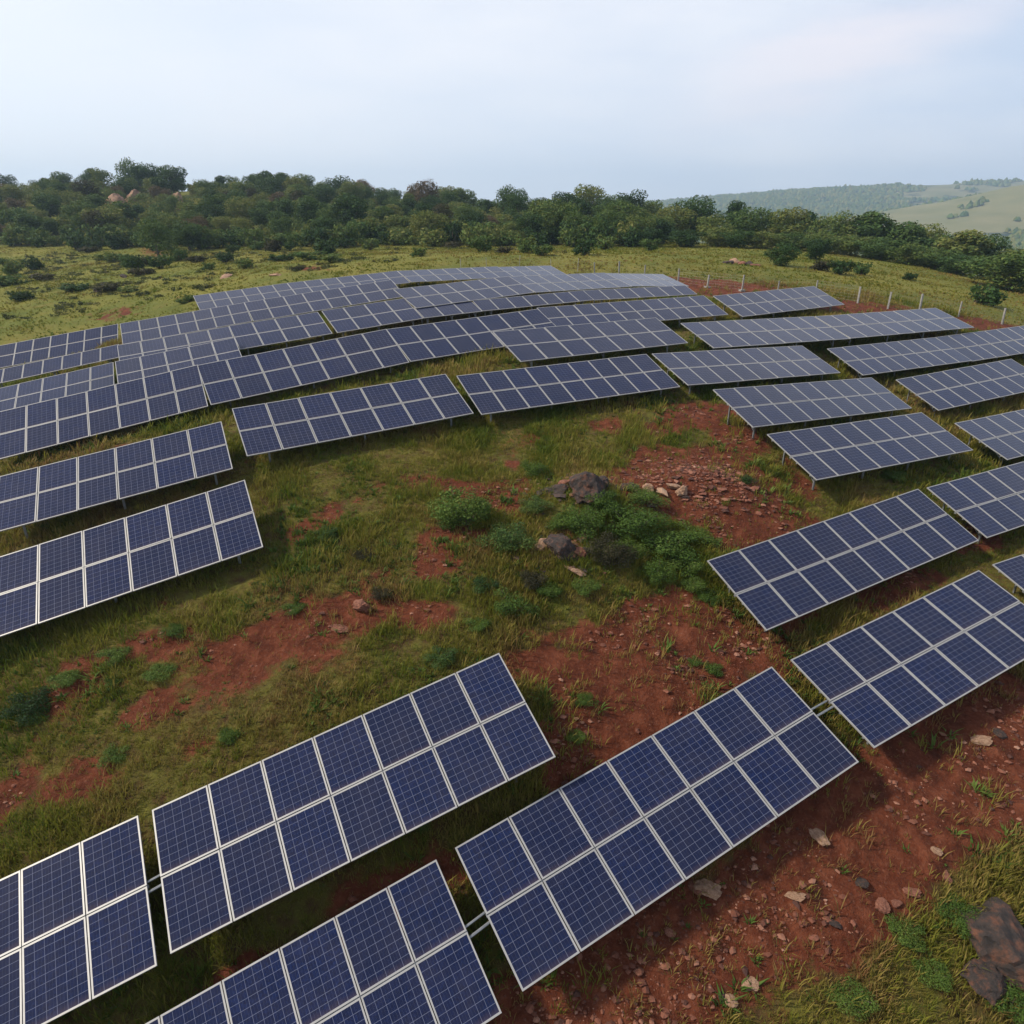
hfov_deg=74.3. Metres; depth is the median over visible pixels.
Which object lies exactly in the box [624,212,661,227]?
tree
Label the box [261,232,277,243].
bush
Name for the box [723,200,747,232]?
tree
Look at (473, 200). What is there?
tree
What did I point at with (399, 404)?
solar table
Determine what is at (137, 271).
bush
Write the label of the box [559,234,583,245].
bush
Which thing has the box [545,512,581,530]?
bush
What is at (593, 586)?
bush
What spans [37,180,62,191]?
tree
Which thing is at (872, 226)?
tree
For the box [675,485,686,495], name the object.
rock
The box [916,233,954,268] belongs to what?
tree
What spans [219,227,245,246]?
bush
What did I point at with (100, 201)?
tree
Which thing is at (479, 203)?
tree
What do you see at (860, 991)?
bush
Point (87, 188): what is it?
tree
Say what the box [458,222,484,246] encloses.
bush
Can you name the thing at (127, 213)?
tree
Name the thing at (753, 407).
solar table
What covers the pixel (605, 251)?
grass field
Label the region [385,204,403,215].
tree
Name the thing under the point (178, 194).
crag
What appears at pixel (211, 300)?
solar table
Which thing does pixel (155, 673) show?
bush
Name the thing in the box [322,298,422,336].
solar table
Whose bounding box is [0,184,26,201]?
tree
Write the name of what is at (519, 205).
tree
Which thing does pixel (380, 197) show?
tree
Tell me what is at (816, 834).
rock
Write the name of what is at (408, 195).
tree
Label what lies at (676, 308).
solar table
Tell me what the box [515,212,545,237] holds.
tree
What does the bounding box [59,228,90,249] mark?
bush
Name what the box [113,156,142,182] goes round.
tree
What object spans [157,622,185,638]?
bush
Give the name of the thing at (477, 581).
bush
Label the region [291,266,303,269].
bush
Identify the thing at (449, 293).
solar table
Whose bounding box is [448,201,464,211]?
tree
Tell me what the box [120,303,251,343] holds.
solar table
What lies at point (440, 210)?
tree
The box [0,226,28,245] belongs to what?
bush
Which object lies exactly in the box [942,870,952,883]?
rock
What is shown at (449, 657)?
bush
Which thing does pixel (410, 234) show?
bush
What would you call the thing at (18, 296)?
bush
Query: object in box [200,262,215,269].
bush
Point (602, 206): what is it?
tree
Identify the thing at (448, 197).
tree
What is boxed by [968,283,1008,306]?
bush
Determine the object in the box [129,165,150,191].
tree
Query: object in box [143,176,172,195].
tree
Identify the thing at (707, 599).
bush
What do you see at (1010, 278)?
tree
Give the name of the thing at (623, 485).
rock
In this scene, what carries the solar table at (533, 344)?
on the ground at (1000, 211)
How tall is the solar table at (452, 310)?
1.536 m
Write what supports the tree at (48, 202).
on the ground at (1000, 211)
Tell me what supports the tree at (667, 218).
on the ground at (1000, 211)
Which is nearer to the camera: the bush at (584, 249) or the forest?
the bush at (584, 249)
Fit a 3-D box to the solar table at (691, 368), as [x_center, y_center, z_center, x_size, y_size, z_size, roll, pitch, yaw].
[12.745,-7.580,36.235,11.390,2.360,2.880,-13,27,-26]
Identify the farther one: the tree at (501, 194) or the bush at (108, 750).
the tree at (501, 194)
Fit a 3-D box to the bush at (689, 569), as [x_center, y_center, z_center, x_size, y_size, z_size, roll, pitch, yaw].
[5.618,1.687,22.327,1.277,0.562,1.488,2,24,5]
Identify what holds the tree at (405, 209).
on the ground at (1000, 211)
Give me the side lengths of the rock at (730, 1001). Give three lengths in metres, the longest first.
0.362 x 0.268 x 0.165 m
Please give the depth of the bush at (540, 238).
108.02 m
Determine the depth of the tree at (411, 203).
160.03 m
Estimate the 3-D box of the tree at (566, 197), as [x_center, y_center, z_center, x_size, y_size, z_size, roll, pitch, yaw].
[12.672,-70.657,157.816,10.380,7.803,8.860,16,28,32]
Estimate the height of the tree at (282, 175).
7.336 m
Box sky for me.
[0,0,1023,203]
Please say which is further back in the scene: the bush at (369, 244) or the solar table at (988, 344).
the bush at (369, 244)
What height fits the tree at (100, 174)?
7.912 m
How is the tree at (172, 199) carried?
on the ground at (1000, 211)
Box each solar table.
[0,324,118,367]
[0,344,118,386]
[0,362,114,410]
[0,365,207,459]
[0,421,232,537]
[0,480,262,636]
[0,816,157,1023]
[115,338,241,382]
[117,326,233,365]
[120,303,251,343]
[146,860,501,1023]
[152,653,555,953]
[193,283,294,309]
[198,329,408,406]
[229,312,332,354]
[232,374,473,461]
[244,280,401,321]
[287,271,409,293]
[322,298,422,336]
[387,309,555,364]
[393,276,534,319]
[398,266,511,285]
[414,301,481,324]
[455,667,858,991]
[456,354,679,422]
[473,290,593,315]
[493,318,687,366]
[499,266,564,275]
[510,273,631,293]
[537,295,727,326]
[583,285,696,302]
[606,273,688,287]
[652,346,839,393]
[680,316,849,349]
[707,489,978,631]
[713,286,843,319]
[713,377,911,437]
[767,412,972,489]
[790,570,1023,747]
[815,308,973,345]
[827,337,971,377]
[896,359,1023,415]
[927,461,1023,543]
[935,326,1023,363]
[954,409,1023,466]
[992,554,1023,593]
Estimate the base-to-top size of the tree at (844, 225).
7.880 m
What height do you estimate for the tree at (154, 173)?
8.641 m
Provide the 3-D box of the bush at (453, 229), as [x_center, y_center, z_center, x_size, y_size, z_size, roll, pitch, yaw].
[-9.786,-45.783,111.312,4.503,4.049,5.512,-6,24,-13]
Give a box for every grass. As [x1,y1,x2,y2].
[0,277,1023,544]
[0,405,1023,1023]
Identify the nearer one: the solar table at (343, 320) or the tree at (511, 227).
the solar table at (343, 320)
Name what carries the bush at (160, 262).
on the ground at (1000, 211)
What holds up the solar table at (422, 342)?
on the ground at (1000, 211)
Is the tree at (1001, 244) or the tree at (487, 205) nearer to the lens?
the tree at (1001, 244)
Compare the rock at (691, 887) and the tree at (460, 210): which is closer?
the rock at (691, 887)
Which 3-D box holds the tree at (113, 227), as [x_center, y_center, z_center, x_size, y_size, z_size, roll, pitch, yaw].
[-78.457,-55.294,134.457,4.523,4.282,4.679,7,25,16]
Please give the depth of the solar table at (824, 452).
28.55 m
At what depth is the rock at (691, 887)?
15.30 m
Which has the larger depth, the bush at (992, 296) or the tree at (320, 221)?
the tree at (320, 221)
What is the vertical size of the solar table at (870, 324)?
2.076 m
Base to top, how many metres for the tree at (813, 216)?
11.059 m
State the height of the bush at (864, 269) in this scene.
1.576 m
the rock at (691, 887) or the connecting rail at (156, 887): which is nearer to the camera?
the connecting rail at (156, 887)
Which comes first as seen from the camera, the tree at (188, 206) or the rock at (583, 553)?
the rock at (583, 553)
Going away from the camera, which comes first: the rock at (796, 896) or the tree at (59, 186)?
the rock at (796, 896)
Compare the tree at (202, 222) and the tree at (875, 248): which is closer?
the tree at (875, 248)
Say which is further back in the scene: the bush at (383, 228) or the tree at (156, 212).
the tree at (156, 212)
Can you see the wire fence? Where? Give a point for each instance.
(889, 300)
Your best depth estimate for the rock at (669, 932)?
14.71 m
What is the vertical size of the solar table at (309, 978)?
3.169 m
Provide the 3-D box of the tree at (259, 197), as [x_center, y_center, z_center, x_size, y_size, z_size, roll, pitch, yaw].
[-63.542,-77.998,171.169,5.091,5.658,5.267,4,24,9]
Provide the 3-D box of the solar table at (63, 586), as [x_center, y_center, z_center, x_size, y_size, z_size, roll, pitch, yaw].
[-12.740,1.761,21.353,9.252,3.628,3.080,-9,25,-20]
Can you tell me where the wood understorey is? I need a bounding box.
[4,179,635,237]
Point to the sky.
(666, 99)
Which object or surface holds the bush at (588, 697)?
on the ground at (1000, 211)
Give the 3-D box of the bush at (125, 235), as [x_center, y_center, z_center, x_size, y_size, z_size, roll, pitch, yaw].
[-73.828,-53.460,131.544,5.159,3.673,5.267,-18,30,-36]
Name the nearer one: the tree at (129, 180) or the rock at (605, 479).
the rock at (605, 479)
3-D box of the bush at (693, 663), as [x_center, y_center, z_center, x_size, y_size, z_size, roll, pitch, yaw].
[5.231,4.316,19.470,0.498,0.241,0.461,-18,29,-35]
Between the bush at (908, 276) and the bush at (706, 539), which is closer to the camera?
the bush at (706, 539)
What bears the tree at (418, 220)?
on the ground at (1000, 211)
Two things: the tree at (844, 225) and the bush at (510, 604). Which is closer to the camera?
the bush at (510, 604)
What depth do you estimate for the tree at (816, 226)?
124.30 m
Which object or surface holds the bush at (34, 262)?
on the ground at (1000, 211)
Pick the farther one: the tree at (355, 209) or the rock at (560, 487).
the tree at (355, 209)
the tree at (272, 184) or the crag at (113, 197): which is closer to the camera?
the crag at (113, 197)
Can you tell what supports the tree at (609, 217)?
on the ground at (1000, 211)
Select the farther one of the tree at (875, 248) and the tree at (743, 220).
the tree at (743, 220)
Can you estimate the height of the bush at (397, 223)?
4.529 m
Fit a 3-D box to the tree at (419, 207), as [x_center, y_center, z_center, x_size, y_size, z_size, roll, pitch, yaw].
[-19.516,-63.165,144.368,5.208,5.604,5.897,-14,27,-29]
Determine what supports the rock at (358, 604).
on the ground at (1000, 211)
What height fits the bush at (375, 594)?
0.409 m
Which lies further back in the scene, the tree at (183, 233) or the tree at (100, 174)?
the tree at (100, 174)
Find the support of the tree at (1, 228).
on the ground at (1000, 211)
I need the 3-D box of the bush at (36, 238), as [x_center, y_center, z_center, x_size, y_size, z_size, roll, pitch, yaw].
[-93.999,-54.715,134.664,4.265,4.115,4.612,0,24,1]
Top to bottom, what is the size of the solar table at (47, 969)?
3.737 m
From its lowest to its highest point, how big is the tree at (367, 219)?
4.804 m
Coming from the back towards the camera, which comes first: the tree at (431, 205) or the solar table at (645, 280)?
the tree at (431, 205)
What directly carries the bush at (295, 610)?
on the ground at (1000, 211)
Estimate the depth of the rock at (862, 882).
15.51 m
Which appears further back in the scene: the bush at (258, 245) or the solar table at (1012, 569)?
the bush at (258, 245)
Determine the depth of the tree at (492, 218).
133.01 m
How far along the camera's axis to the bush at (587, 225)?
106.88 m
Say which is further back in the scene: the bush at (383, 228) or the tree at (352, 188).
the tree at (352, 188)
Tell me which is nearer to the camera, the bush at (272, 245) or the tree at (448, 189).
the bush at (272, 245)
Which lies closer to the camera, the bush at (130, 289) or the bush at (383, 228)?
the bush at (130, 289)
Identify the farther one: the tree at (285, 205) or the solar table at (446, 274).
the tree at (285, 205)
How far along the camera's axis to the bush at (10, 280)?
86.32 m
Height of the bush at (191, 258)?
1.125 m
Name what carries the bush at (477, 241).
on the ground at (1000, 211)
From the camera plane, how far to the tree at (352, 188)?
190.81 m
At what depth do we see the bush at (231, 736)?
17.27 m
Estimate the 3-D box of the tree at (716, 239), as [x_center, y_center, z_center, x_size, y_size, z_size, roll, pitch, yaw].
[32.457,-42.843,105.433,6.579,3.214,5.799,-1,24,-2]
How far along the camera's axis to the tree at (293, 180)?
204.91 m
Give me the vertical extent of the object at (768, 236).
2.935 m
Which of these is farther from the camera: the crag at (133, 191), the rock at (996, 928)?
the crag at (133, 191)
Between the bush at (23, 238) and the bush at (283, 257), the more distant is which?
the bush at (23, 238)
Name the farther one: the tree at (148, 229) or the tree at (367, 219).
the tree at (367, 219)
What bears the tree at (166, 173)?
on the ground at (1000, 211)
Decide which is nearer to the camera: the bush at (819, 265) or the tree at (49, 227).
the bush at (819, 265)
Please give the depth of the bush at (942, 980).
14.21 m
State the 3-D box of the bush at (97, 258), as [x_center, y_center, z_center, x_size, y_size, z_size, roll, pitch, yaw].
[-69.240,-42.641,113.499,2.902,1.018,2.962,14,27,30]
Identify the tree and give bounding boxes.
[0,173,20,189]
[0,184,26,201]
[0,223,5,240]
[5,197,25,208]
[7,212,46,237]
[27,208,48,225]
[31,192,66,217]
[34,187,63,207]
[36,178,48,188]
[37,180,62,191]
[41,219,58,235]
[43,177,58,183]
[46,182,68,204]
[49,171,73,185]
[57,213,73,221]
[58,189,84,207]
[58,224,74,237]
[59,200,96,228]
[69,179,107,200]
[73,173,86,182]
[77,204,133,228]
[80,193,111,211]
[80,210,117,232]
[82,168,101,186]
[87,167,114,191]
[100,187,127,207]
[104,200,138,225]
[104,223,128,238]
[106,184,126,196]
[111,180,136,197]
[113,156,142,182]
[124,177,141,190]
[126,229,137,240]
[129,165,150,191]
[129,204,145,220]
[131,163,163,184]
[133,217,180,256]
[142,177,156,191]
[142,209,169,221]
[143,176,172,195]
[148,184,172,207]
[155,164,187,192]
[155,212,180,232]
[163,194,183,212]
[170,220,206,250]
[177,210,204,221]
[181,201,201,218]
[181,215,209,228]
[192,201,224,226]
[193,179,215,193]
[194,187,213,197]
[200,187,218,197]
[201,193,234,216]
[209,181,223,190]
[209,215,232,231]
[214,175,227,188]
[222,196,255,220]
[225,175,239,183]
[229,180,261,197]
[229,181,245,189]
[229,216,249,228]
[241,174,257,184]
[245,187,258,203]
[247,207,271,229]
[251,192,269,204]
[254,170,277,198]
[255,175,285,199]
[264,197,295,217]
[265,210,295,232]
[268,192,285,201]
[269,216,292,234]
[275,172,292,190]
[282,175,308,189]
[282,187,294,201]
[285,184,309,197]
[288,189,309,205]
[289,190,304,205]
[291,197,303,217]
[293,195,328,226]
[294,173,315,187]
[308,184,335,205]
[309,214,339,238]
[314,181,324,188]
[314,208,338,227]
[323,174,349,195]
[325,201,342,216]
[330,192,377,226]
[336,179,366,197]
[349,179,376,191]
[356,215,380,234]
[362,185,373,202]
[371,205,396,223]
[372,187,390,196]
[375,193,390,205]
[385,188,402,200]
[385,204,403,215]
[385,214,411,229]
[397,205,412,216]
[399,193,414,203]
[402,198,419,210]
[405,210,427,228]
[406,179,441,202]
[409,209,450,235]
[414,202,432,223]
[420,194,442,210]
[426,202,444,216]
[432,203,454,227]
[439,185,454,200]
[440,190,457,206]
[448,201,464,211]
[448,203,474,221]
[451,187,470,204]
[459,210,487,223]
[462,189,477,207]
[465,221,476,240]
[475,199,483,208]
[482,199,493,213]
[484,215,499,225]
[491,184,527,219]
[503,221,518,232]
[504,192,530,216]
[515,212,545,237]
[524,198,555,223]
[529,197,552,207]
[538,197,586,242]
[548,191,587,204]
[561,211,592,232]
[569,183,608,215]
[569,198,593,218]
[591,201,609,217]
[593,208,629,228]
[595,196,628,215]
[599,199,651,223]
[603,194,629,203]
[614,188,647,212]
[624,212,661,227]
[625,214,656,230]
[632,226,667,242]
[636,199,665,216]
[638,218,678,243]
[647,214,674,239]
[656,204,697,240]
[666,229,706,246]
[668,195,728,240]
[695,213,735,242]
[698,226,738,246]
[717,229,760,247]
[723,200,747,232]
[725,206,774,245]
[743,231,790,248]
[751,216,779,246]
[763,206,811,239]
[763,241,802,265]
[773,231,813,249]
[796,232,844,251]
[798,211,819,248]
[801,213,847,251]
[802,237,834,259]
[814,210,868,250]
[830,234,875,255]
[846,210,902,255]
[853,236,914,260]
[878,220,930,259]
[881,241,935,265]
[908,246,962,269]
[911,223,951,263]
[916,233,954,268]
[929,229,996,266]
[929,253,984,275]
[954,249,1023,291]
[971,233,1012,274]
[978,247,1018,282]
[1005,248,1023,278]
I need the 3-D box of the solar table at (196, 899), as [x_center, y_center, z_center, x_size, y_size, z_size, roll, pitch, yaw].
[-3.565,6.583,15.697,8.766,3.791,2.870,-10,25,-21]
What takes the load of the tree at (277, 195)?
on the ground at (1000, 211)
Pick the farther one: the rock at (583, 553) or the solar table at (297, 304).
the solar table at (297, 304)
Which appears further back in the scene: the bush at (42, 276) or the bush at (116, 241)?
the bush at (116, 241)
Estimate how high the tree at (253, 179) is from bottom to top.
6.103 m
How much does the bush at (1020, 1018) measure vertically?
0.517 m
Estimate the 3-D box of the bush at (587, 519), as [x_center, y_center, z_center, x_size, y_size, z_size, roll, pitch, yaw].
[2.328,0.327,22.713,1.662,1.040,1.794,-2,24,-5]
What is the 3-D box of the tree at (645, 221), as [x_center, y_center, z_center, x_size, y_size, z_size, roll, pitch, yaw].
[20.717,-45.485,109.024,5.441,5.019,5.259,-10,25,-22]
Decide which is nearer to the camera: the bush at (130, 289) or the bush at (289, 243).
the bush at (130, 289)
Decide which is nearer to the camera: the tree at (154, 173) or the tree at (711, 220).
the tree at (711, 220)
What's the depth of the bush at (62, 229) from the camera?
135.21 m
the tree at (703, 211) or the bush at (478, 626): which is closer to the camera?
the bush at (478, 626)
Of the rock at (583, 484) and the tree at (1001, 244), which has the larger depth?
the tree at (1001, 244)
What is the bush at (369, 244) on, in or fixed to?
on the ground at (1000, 211)
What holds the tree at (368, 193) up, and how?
on the ground at (1000, 211)
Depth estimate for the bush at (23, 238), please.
135.35 m
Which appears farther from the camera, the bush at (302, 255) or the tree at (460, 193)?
the tree at (460, 193)
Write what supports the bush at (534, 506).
on the ground at (1000, 211)
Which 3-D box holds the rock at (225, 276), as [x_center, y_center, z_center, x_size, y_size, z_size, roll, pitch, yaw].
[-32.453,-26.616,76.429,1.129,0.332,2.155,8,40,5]
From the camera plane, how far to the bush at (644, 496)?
24.20 m
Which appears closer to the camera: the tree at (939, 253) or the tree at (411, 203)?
the tree at (939, 253)
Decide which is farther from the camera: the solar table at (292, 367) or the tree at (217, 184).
the tree at (217, 184)
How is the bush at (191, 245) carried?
on the ground at (1000, 211)
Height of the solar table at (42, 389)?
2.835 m
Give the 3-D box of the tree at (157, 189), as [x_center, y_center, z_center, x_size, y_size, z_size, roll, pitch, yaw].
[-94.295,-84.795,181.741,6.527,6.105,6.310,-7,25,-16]
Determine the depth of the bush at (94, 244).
127.28 m
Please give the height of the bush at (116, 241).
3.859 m
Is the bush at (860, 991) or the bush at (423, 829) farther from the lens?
the bush at (423, 829)
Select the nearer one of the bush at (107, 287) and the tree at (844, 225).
the bush at (107, 287)
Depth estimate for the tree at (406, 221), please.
125.87 m
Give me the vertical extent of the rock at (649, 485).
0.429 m
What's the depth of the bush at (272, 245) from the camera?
105.04 m
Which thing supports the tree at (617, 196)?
on the ground at (1000, 211)
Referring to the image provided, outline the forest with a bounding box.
[605,177,1023,275]
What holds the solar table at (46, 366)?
on the ground at (1000, 211)
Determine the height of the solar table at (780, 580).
2.161 m
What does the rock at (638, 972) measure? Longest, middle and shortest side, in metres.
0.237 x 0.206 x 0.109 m
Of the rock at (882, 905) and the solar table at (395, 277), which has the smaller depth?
the rock at (882, 905)
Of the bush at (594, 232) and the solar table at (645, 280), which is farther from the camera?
the bush at (594, 232)
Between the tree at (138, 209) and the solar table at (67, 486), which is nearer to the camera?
the solar table at (67, 486)
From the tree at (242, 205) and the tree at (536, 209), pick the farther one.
the tree at (242, 205)
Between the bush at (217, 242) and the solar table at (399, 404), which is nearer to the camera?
the solar table at (399, 404)
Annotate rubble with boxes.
[3,405,1023,1023]
[510,472,667,595]
[631,454,814,539]
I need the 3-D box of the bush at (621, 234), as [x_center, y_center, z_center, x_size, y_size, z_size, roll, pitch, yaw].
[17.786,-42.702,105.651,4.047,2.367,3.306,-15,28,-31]
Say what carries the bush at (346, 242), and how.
on the ground at (1000, 211)
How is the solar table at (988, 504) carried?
on the ground at (1000, 211)
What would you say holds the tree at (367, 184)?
on the ground at (1000, 211)
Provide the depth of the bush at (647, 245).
90.28 m
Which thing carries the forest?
on the ground at (1000, 211)
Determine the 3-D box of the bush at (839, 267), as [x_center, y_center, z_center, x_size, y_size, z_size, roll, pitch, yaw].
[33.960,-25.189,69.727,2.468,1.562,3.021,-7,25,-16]
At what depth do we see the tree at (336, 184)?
199.17 m
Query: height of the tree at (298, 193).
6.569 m
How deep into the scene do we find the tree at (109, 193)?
170.01 m
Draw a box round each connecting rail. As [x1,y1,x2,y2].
[147,874,161,893]
[465,911,489,938]
[811,699,833,716]
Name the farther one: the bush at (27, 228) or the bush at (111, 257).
the bush at (27, 228)
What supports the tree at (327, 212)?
on the ground at (1000, 211)
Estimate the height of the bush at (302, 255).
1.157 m
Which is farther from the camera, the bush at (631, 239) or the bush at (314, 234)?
the bush at (314, 234)
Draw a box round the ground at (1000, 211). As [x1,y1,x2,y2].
[0,181,1023,1023]
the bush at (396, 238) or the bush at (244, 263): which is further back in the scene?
the bush at (396, 238)
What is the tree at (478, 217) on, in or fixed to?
on the ground at (1000, 211)
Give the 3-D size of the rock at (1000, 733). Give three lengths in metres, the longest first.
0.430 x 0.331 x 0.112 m
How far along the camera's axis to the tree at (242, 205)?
147.15 m
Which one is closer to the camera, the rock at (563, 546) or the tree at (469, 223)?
the rock at (563, 546)
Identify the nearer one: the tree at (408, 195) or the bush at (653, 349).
the bush at (653, 349)
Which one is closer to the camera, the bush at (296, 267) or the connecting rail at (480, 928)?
the connecting rail at (480, 928)
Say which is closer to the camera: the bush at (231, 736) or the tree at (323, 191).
the bush at (231, 736)
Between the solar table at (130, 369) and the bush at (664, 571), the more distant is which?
the solar table at (130, 369)
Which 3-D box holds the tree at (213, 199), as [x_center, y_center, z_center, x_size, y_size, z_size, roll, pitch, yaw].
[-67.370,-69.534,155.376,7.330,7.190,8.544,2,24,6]
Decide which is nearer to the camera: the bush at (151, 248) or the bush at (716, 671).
the bush at (716, 671)
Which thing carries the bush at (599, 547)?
on the ground at (1000, 211)
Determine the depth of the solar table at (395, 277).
53.74 m
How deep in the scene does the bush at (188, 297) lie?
66.08 m
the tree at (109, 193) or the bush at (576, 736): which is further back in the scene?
the tree at (109, 193)
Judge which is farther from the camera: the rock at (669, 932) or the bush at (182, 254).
the bush at (182, 254)
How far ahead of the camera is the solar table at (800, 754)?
15.51 m
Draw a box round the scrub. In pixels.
[1,245,566,318]
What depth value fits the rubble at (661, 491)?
23.96 m
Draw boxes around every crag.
[105,193,124,205]
[125,189,141,204]
[173,192,182,209]
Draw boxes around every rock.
[220,274,232,278]
[331,624,348,632]
[353,599,372,612]
[534,538,545,551]
[540,484,568,493]
[543,534,578,563]
[557,479,569,484]
[564,565,585,576]
[569,471,605,503]
[574,546,586,557]
[599,475,608,488]
[621,482,639,490]
[633,967,643,975]
[642,483,653,491]
[646,937,655,945]
[664,927,675,936]
[666,483,680,488]
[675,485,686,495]
[688,879,701,895]
[694,878,721,899]
[724,993,737,1007]
[729,258,739,263]
[741,976,758,990]
[784,891,805,901]
[809,828,830,845]
[829,919,841,928]
[855,877,868,887]
[875,897,890,913]
[891,899,902,907]
[902,887,921,897]
[930,846,942,855]
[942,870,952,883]
[960,897,1023,991]
[960,959,1009,1005]
[970,735,992,745]
[992,728,1007,738]
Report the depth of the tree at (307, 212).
135.16 m
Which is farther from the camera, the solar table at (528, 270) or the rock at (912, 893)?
the solar table at (528, 270)
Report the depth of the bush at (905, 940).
14.75 m
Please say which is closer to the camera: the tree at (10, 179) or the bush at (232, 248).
the bush at (232, 248)
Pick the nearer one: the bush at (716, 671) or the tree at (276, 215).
the bush at (716, 671)
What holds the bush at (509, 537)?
on the ground at (1000, 211)
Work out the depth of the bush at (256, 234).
116.07 m
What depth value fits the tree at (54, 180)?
195.33 m
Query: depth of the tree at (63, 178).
208.29 m
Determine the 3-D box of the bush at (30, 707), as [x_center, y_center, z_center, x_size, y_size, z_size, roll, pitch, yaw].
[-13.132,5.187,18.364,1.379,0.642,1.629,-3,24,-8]
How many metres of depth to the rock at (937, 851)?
16.05 m
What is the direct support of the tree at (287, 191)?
on the ground at (1000, 211)
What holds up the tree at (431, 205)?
on the ground at (1000, 211)
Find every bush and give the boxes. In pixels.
[0,207,33,224]
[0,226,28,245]
[0,258,11,264]
[0,258,25,273]
[0,273,28,285]
[0,684,53,726]
[4,290,34,300]
[12,224,44,234]
[15,256,47,269]
[16,232,34,245]
[26,227,52,246]
[28,273,55,280]
[42,216,69,234]
[42,235,62,245]
[45,668,80,690]
[56,283,93,290]
[57,225,83,242]
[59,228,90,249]
[75,246,99,251]
[81,223,111,245]
[82,241,103,248]
[89,281,124,290]
[90,255,106,260]
[95,644,133,666]
[96,252,129,261]
[96,743,130,768]
[99,230,125,249]
[101,671,124,690]
[103,230,130,245]
[115,227,135,245]
[116,285,140,291]
[118,255,128,267]
[123,254,144,268]
[126,267,155,274]
[139,662,177,681]
[144,254,174,268]
[146,232,177,250]
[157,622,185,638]
[171,248,188,260]
[175,298,186,303]
[183,294,194,301]
[184,232,211,249]
[184,255,206,261]
[190,224,220,249]
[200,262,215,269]
[205,232,229,247]
[215,251,234,261]
[216,727,240,744]
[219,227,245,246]
[225,244,240,252]
[233,228,252,245]
[234,257,255,268]
[239,228,264,246]
[249,240,265,249]
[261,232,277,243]
[263,239,281,251]
[267,254,293,260]
[274,233,303,250]
[281,601,307,615]
[288,251,326,259]
[290,232,313,246]
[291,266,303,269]
[301,226,333,243]
[313,238,337,253]
[315,253,344,262]
[315,525,341,539]
[332,222,366,246]
[334,237,354,247]
[348,217,380,238]
[352,547,378,562]
[358,238,379,249]
[361,223,389,238]
[369,585,392,600]
[377,231,391,244]
[378,215,404,230]
[380,228,410,245]
[397,229,413,243]
[407,235,424,244]
[410,247,426,256]
[417,823,430,833]
[419,227,449,246]
[422,645,459,670]
[424,485,492,529]
[435,508,477,529]
[438,221,463,241]
[444,241,461,247]
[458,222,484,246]
[461,222,496,232]
[462,617,495,632]
[466,235,491,251]
[471,576,503,593]
[476,521,538,554]
[479,225,501,245]
[490,586,540,617]
[495,246,512,252]
[496,231,515,245]
[503,230,524,244]
[513,234,536,252]
[517,495,553,512]
[519,570,549,589]
[520,459,551,477]
[525,229,548,244]
[530,244,554,255]
[535,580,563,597]
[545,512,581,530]
[547,229,560,244]
[557,224,586,246]
[557,503,604,539]
[559,219,592,235]
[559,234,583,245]
[564,728,586,744]
[571,575,602,596]
[572,238,596,254]
[574,691,593,706]
[583,489,617,509]
[584,215,620,246]
[584,531,638,570]
[594,235,618,249]
[596,500,675,537]
[608,220,636,244]
[610,537,648,561]
[614,231,628,245]
[621,225,647,246]
[625,482,669,506]
[636,527,699,561]
[638,238,661,250]
[643,557,678,585]
[645,347,659,351]
[665,554,703,577]
[673,520,722,546]
[680,575,706,591]
[687,655,702,667]
[693,588,719,602]
[702,661,724,677]
[736,474,757,483]
[810,260,833,270]
[822,974,881,1021]
[826,260,857,274]
[853,261,873,274]
[879,469,906,480]
[884,913,928,952]
[902,272,918,279]
[911,955,954,994]
[932,892,981,939]
[951,363,968,368]
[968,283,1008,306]
[985,976,1023,1023]
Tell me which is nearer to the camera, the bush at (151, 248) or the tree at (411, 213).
the bush at (151, 248)
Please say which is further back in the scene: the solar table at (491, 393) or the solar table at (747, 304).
the solar table at (747, 304)
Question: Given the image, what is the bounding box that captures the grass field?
[0,220,1023,344]
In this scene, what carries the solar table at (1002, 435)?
on the ground at (1000, 211)
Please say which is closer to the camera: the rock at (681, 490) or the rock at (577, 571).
the rock at (577, 571)
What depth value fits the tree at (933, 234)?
111.51 m
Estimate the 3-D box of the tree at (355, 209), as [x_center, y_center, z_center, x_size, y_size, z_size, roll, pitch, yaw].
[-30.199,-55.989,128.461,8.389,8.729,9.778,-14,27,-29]
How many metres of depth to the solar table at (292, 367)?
32.79 m
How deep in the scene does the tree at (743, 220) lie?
119.84 m
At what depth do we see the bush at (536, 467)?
25.67 m
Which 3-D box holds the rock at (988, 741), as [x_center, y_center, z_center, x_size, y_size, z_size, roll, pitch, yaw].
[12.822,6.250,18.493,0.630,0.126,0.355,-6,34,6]
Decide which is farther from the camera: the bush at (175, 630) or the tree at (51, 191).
the tree at (51, 191)
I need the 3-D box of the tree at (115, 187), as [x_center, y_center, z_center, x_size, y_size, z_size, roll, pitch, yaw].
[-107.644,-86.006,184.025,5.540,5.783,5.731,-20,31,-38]
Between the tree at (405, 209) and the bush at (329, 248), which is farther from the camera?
the tree at (405, 209)
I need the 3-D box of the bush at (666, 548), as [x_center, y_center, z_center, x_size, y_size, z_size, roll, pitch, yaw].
[5.216,1.045,22.831,2.076,0.906,2.069,-2,24,-5]
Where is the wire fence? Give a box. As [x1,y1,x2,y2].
[460,257,1021,324]
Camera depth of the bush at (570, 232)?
104.74 m
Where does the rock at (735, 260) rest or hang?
on the ground at (1000, 211)
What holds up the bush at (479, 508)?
on the ground at (1000, 211)
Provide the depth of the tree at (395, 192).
217.62 m

